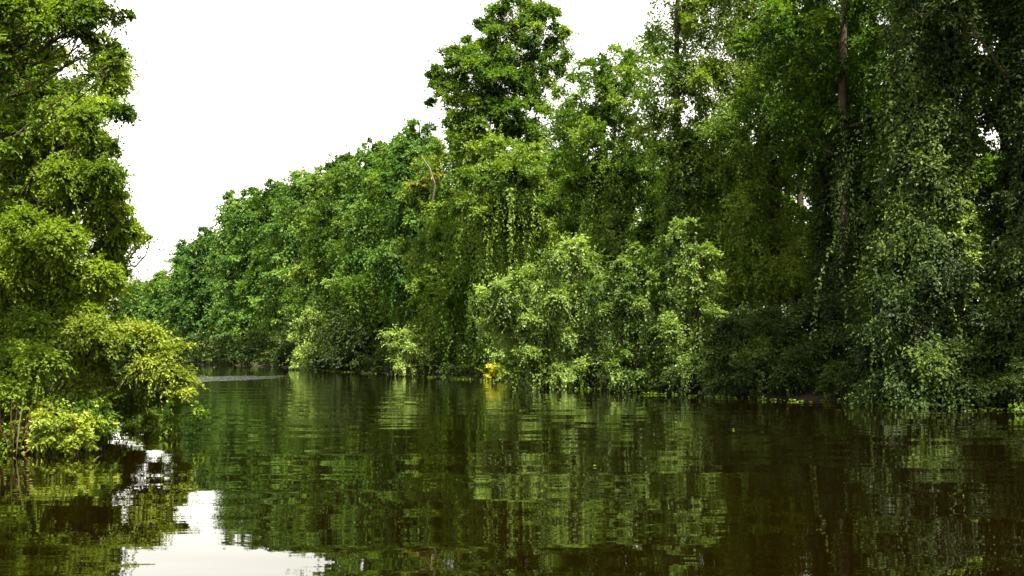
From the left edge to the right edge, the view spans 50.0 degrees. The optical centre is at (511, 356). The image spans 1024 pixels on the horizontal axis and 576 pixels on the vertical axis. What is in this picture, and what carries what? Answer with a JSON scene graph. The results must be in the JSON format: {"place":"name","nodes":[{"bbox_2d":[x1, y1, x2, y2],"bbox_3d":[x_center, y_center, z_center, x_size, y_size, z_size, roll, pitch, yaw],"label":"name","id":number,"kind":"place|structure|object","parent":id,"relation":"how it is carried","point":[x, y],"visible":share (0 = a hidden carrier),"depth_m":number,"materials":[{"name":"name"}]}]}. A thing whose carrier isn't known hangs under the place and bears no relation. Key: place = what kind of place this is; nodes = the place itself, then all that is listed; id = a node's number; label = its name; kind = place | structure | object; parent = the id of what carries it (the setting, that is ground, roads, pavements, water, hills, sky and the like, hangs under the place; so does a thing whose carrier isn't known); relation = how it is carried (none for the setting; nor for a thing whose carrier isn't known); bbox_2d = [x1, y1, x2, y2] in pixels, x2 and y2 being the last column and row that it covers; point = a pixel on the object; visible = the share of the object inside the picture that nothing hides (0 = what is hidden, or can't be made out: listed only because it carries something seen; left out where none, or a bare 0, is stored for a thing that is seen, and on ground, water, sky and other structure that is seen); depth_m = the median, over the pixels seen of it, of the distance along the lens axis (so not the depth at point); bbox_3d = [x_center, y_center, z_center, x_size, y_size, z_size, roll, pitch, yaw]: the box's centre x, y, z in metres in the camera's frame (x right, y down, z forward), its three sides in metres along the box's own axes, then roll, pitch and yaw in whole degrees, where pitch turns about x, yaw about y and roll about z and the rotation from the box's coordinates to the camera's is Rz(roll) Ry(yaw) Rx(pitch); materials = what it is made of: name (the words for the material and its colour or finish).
{"place":"outdoors","nodes":[
{"label":"outdoors","id":0,"kind":"place"},
{"bbox_2d":[10,0,999,329],"label":"sky","id":1,"kind":"structure","parent":0,"point":[236,90],"materials":[{"name":"white"}]},
{"bbox_2d":[1,359,1018,433],"bbox_3d":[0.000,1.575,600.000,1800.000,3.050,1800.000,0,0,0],"label":"ground","id":2,"kind":"structure","parent":0,"point":[809,395],"depth_m":40.32,"materials":[{"name":"green soil"}]},
{"bbox_2d":[0,298,129,454],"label":"bush","id":3,"kind":"object","parent":2,"relation":"on","point":[23,363],"visible":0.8,"depth_m":17.67,"materials":[{"name":"green plant"}]},
{"bbox_2d":[0,0,152,186],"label":"tree","id":4,"kind":"object","parent":2,"relation":"on","point":[51,19],"visible":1,"depth_m":16.11,"materials":[{"name":"green plant"}]},
{"bbox_2d":[0,0,162,369],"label":"tree","id":5,"kind":"object","parent":2,"relation":"on","point":[39,249],"visible":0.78,"depth_m":20.28,"materials":[{"name":"green plant"}]},
{"bbox_2d":[25,64,165,392],"bbox_3d":[-9.931,-3.100,26.130,3.524,9.308,1.982,0,0,0],"label":"tree","id":6,"kind":"object","parent":2,"relation":"on","point":[116,308],"visible":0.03,"depth_m":25.99,"materials":[{"name":"green plant"}]},
{"bbox_2d":[5,304,211,433],"bbox_3d":[-7.823,0.153,20.968,3.662,2.904,4.137,0,0,-30],"label":"bush","id":7,"kind":"object","parent":2,"relation":"on","point":[94,346],"visible":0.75,"depth_m":20.21,"materials":[{"name":"green plant"}]},
{"bbox_2d":[153,238,193,340],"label":"tree","id":8,"kind":"object","parent":2,"relation":"on","point":[171,297],"visible":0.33,"depth_m":274.02,"materials":[{"name":"green plant"}]},
{"bbox_2d":[206,177,288,359],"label":"tree","id":9,"kind":"object","parent":2,"relation":"on","point":[241,225],"visible":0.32,"depth_m":197.84,"materials":[{"name":"green plant"}]},
{"bbox_2d":[227,173,291,344],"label":"tree","id":10,"kind":"object","parent":2,"relation":"on","point":[263,214],"visible":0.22,"depth_m":176.25,"materials":[{"name":"green plant"}]},
{"bbox_2d":[240,166,319,345],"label":"tree","id":11,"kind":"object","parent":2,"relation":"on","point":[284,231],"visible":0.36,"depth_m":157.48,"materials":[{"name":"green plant"}]},
{"bbox_2d":[275,156,337,309],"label":"tree","id":12,"kind":"object","parent":2,"relation":"on","point":[318,191],"visible":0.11,"depth_m":143.20,"materials":[{"name":"green plant"}]},
{"bbox_2d":[265,144,367,341],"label":"tree","id":13,"kind":"object","parent":2,"relation":"on","point":[321,235],"visible":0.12,"depth_m":128.85,"materials":[{"name":"green plant"}]},
{"bbox_2d":[301,136,389,369],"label":"tree","id":14,"kind":"object","parent":2,"relation":"on","point":[356,218],"visible":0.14,"depth_m":118.15,"materials":[{"name":"green plant"}]},
{"bbox_2d":[335,131,404,358],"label":"tree","id":15,"kind":"object","parent":2,"relation":"on","point":[355,283],"visible":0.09,"depth_m":108.07,"materials":[{"name":"green plant"}]},
{"bbox_2d":[350,117,453,371],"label":"tree","id":16,"kind":"object","parent":2,"relation":"on","point":[399,157],"visible":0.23,"depth_m":97.11,"materials":[{"name":"green plant"}]},
{"bbox_2d":[377,124,479,374],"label":"tree","id":17,"kind":"object","parent":2,"relation":"on","point":[422,187],"visible":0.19,"depth_m":88.50,"materials":[{"name":"green plant"}]},
{"bbox_2d":[421,156,436,199],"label":"dead branch","id":18,"kind":"object","parent":17,"relation":"attached to","point":[433,180],"visible":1,"depth_m":85.37,"materials":[{"name":"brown wood"}]},
{"bbox_2d":[477,362,508,380],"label":"shrub","id":19,"kind":"object","parent":2,"relation":"on","point":[492,369],"visible":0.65,"depth_m":67.86,"materials":[{"name":"yellow plant"}]},
{"bbox_2d":[410,0,585,196],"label":"tall tree","id":20,"kind":"object","parent":2,"relation":"on","point":[493,101],"visible":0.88,"depth_m":77.15,"materials":[{"name":"green plant"}]},
{"bbox_2d":[484,347,520,381],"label":"shrub","id":21,"kind":"object","parent":2,"relation":"on","point":[499,356],"visible":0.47,"depth_m":66.05,"materials":[{"name":"green plant"}]},
{"bbox_2d":[0,0,1023,381],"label":"woods","id":22,"kind":"object","parent":2,"relation":"on","point":[984,158],"depth_m":56.59,"materials":[{"name":"green plant"}]},
{"bbox_2d":[448,123,583,379],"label":"vine draped tree","id":23,"kind":"object","parent":2,"relation":"on","point":[508,208],"visible":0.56,"depth_m":70.82,"materials":[{"name":"green plant"}]},
{"bbox_2d":[464,231,614,389],"bbox_3d":[1.413,-1.976,51.000,8.185,7.721,4.811,0,0,-16],"label":"vine draped shrub","id":24,"kind":"object","parent":2,"relation":"on","point":[497,301],"visible":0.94,"depth_m":50.47,"materials":[{"name":"green plant"}]},
{"bbox_2d":[526,68,607,347],"bbox_3d":[3.054,-7.670,64.053,4.723,18.349,5.738,0,0,-45],"label":"tree","id":25,"kind":"object","parent":2,"relation":"on","point":[547,210],"visible":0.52,"depth_m":63.58,"materials":[{"name":"green plant"}]},
{"bbox_2d":[112,282,1023,408],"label":"undergrowth","id":26,"kind":"object","parent":2,"relation":"on","point":[338,350],"visible":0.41,"depth_m":44.56,"materials":[{"name":"green plant"}]},
{"bbox_2d":[572,239,700,392],"bbox_3d":[5.429,-1.600,47.011,5.974,6.943,4.678,0,0,0],"label":"vine draped shrub","id":27,"kind":"object","parent":2,"relation":"on","point":[630,322],"visible":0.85,"depth_m":46.30,"materials":[{"name":"green plant"}]},
{"bbox_2d":[649,216,728,393],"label":"climbing vines","id":28,"kind":"object","parent":2,"relation":"on","point":[687,267],"visible":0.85,"depth_m":44.26,"materials":[{"name":"green plant"}]},
{"bbox_2d":[670,0,854,315],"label":"tree","id":29,"kind":"object","parent":2,"relation":"on","point":[779,272],"visible":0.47,"depth_m":49.70,"materials":[{"name":"green plant"}]},
{"bbox_2d":[698,294,864,398],"bbox_3d":[10.892,-0.446,41.329,7.572,3.988,6.679,0,0,18],"label":"vine mound","id":30,"kind":"object","parent":2,"relation":"on","point":[752,336],"visible":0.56,"depth_m":40.59,"materials":[{"name":"green plant"}]},
{"bbox_2d":[822,391,834,397],"bbox_3d":[10.969,1.333,38.099,0.395,0.292,0.540,0,0,-36],"label":"sprout","id":31,"kind":"object","parent":2,"relation":"on","point":[828,395],"visible":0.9,"depth_m":38.03,"materials":[{"name":"green plant"}]},
{"bbox_2d":[809,0,1004,409],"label":"vine covered tree","id":32,"kind":"object","parent":2,"relation":"on","point":[924,153],"visible":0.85,"depth_m":33.43,"materials":[{"name":"green plant"}]},
{"bbox_2d":[938,196,1000,401],"bbox_3d":[14.142,-1.685,33.541,2.755,6.454,2.527,0,0,0],"label":"vine mound","id":33,"kind":"object","parent":32,"relation":"attached to","point":[972,218],"visible":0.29,"depth_m":33.38,"materials":[{"name":"green plant"}]},
{"bbox_2d":[894,0,1023,407],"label":"vine covered tree","id":34,"kind":"object","parent":2,"relation":"on","point":[1006,250],"visible":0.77,"depth_m":32.65,"materials":[{"name":"green plant"}]},
{"bbox_2d":[946,341,1023,409],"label":"vine mound","id":35,"kind":"object","parent":2,"relation":"on","point":[1009,386],"visible":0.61,"depth_m":31.35,"materials":[{"name":"green plant"}]},
{"bbox_2d":[0,361,1023,575],"bbox_3d":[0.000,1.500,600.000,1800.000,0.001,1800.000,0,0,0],"label":"water","id":36,"kind":"structure","parent":0,"point":[272,471],"depth_m":12.60,"materials":[{"name":"green liquid"}]},
{"bbox_2d":[0,386,58,453],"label":"reeds","id":37,"kind":"object","parent":36,"relation":"on","point":[12,433],"visible":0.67,"depth_m":17.05,"materials":[{"name":"green plant"}]},
{"bbox_2d":[1,397,121,454],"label":"bush","id":38,"kind":"object","parent":36,"relation":"on","point":[46,436],"visible":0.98,"depth_m":16.86,"materials":[{"name":"green plant"}]},
{"bbox_2d":[107,275,148,360],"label":"tree","id":39,"kind":"object","parent":36,"relation":"on","point":[127,307],"visible":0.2,"depth_m":340.88,"materials":[{"name":"green plant"}]},
{"bbox_2d":[131,269,171,336],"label":"tree","id":40,"kind":"object","parent":36,"relation":"on","point":[151,301],"visible":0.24,"depth_m":302.65,"materials":[{"name":"green plant"}]},
{"bbox_2d":[147,394,209,438],"bbox_3d":[-6.378,1.244,20.839,1.019,1.240,1.265,0,0,38],"label":"bush","id":41,"kind":"object","parent":36,"relation":"on","point":[174,424],"visible":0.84,"depth_m":20.84,"materials":[{"name":"green plant"}]},
{"bbox_2d":[166,223,217,362],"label":"tree","id":42,"kind":"object","parent":36,"relation":"on","point":[197,298],"visible":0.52,"depth_m":245.53,"materials":[{"name":"green plant"}]},
{"bbox_2d":[197,184,242,336],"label":"tree","id":43,"kind":"object","parent":36,"relation":"on","point":[218,250],"visible":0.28,"depth_m":220.15,"materials":[{"name":"green plant"}]},
{"bbox_2d":[279,301,332,369],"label":"shrub","id":44,"kind":"object","parent":36,"relation":"on","point":[295,339],"visible":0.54,"depth_m":123.35,"materials":[{"name":"green plant"}]},
{"bbox_2d":[374,324,440,376],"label":"shrub","id":45,"kind":"object","parent":36,"relation":"on","point":[409,351],"visible":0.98,"depth_m":83.56,"materials":[{"name":"green plant"}]},
{"bbox_2d":[412,160,539,376],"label":"tree","id":46,"kind":"object","parent":36,"relation":"on","point":[453,298],"visible":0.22,"depth_m":81.13,"materials":[{"name":"green plant"}]},
{"bbox_2d":[528,34,666,350],"bbox_3d":[4.860,-8.322,60.056,8.253,19.742,7.022,0,0,0],"label":"tree","id":47,"kind":"object","parent":36,"relation":"on","point":[613,206],"visible":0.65,"depth_m":59.58,"materials":[{"name":"green plant"}]},
{"bbox_2d":[318,369,1019,410],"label":"water weeds","id":48,"kind":"object","parent":36,"relation":"on","point":[968,409],"visible":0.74,"depth_m":40.33,"materials":[{"name":"green plant"}]},
{"bbox_2d":[620,0,744,349],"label":"tree","id":49,"kind":"object","parent":36,"relation":"on","point":[682,186],"visible":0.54,"depth_m":51.53,"materials":[{"name":"green plant"}]},
{"bbox_2d":[742,0,891,335],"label":"tree","id":50,"kind":"object","parent":36,"relation":"on","point":[821,239],"visible":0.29,"depth_m":46.63,"materials":[{"name":"green plant"}]},
{"bbox_2d":[751,0,890,322],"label":"tree","id":51,"kind":"object","parent":36,"relation":"on","point":[868,190],"visible":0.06,"depth_m":49.80,"materials":[{"name":"green plant"}]},
{"bbox_2d":[701,0,971,327],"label":"tree","id":52,"kind":"object","parent":36,"relation":"on","point":[838,62],"visible":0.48,"depth_m":42.91,"materials":[{"name":"green plant"}]},
{"bbox_2d":[842,395,854,400],"bbox_3d":[11.125,1.353,36.198,0.500,0.247,0.499,0,0,13],"label":"sprout","id":53,"kind":"object","parent":36,"relation":"on","point":[850,398],"visible":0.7,"depth_m":36.06,"materials":[{"name":"green plant"}]},
{"bbox_2d":[1008,402,1023,412],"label":"sprout","id":54,"kind":"object","parent":36,"relation":"on","point":[1021,408],"visible":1,"depth_m":29.00,"materials":[{"name":"green plant"}]}
]}

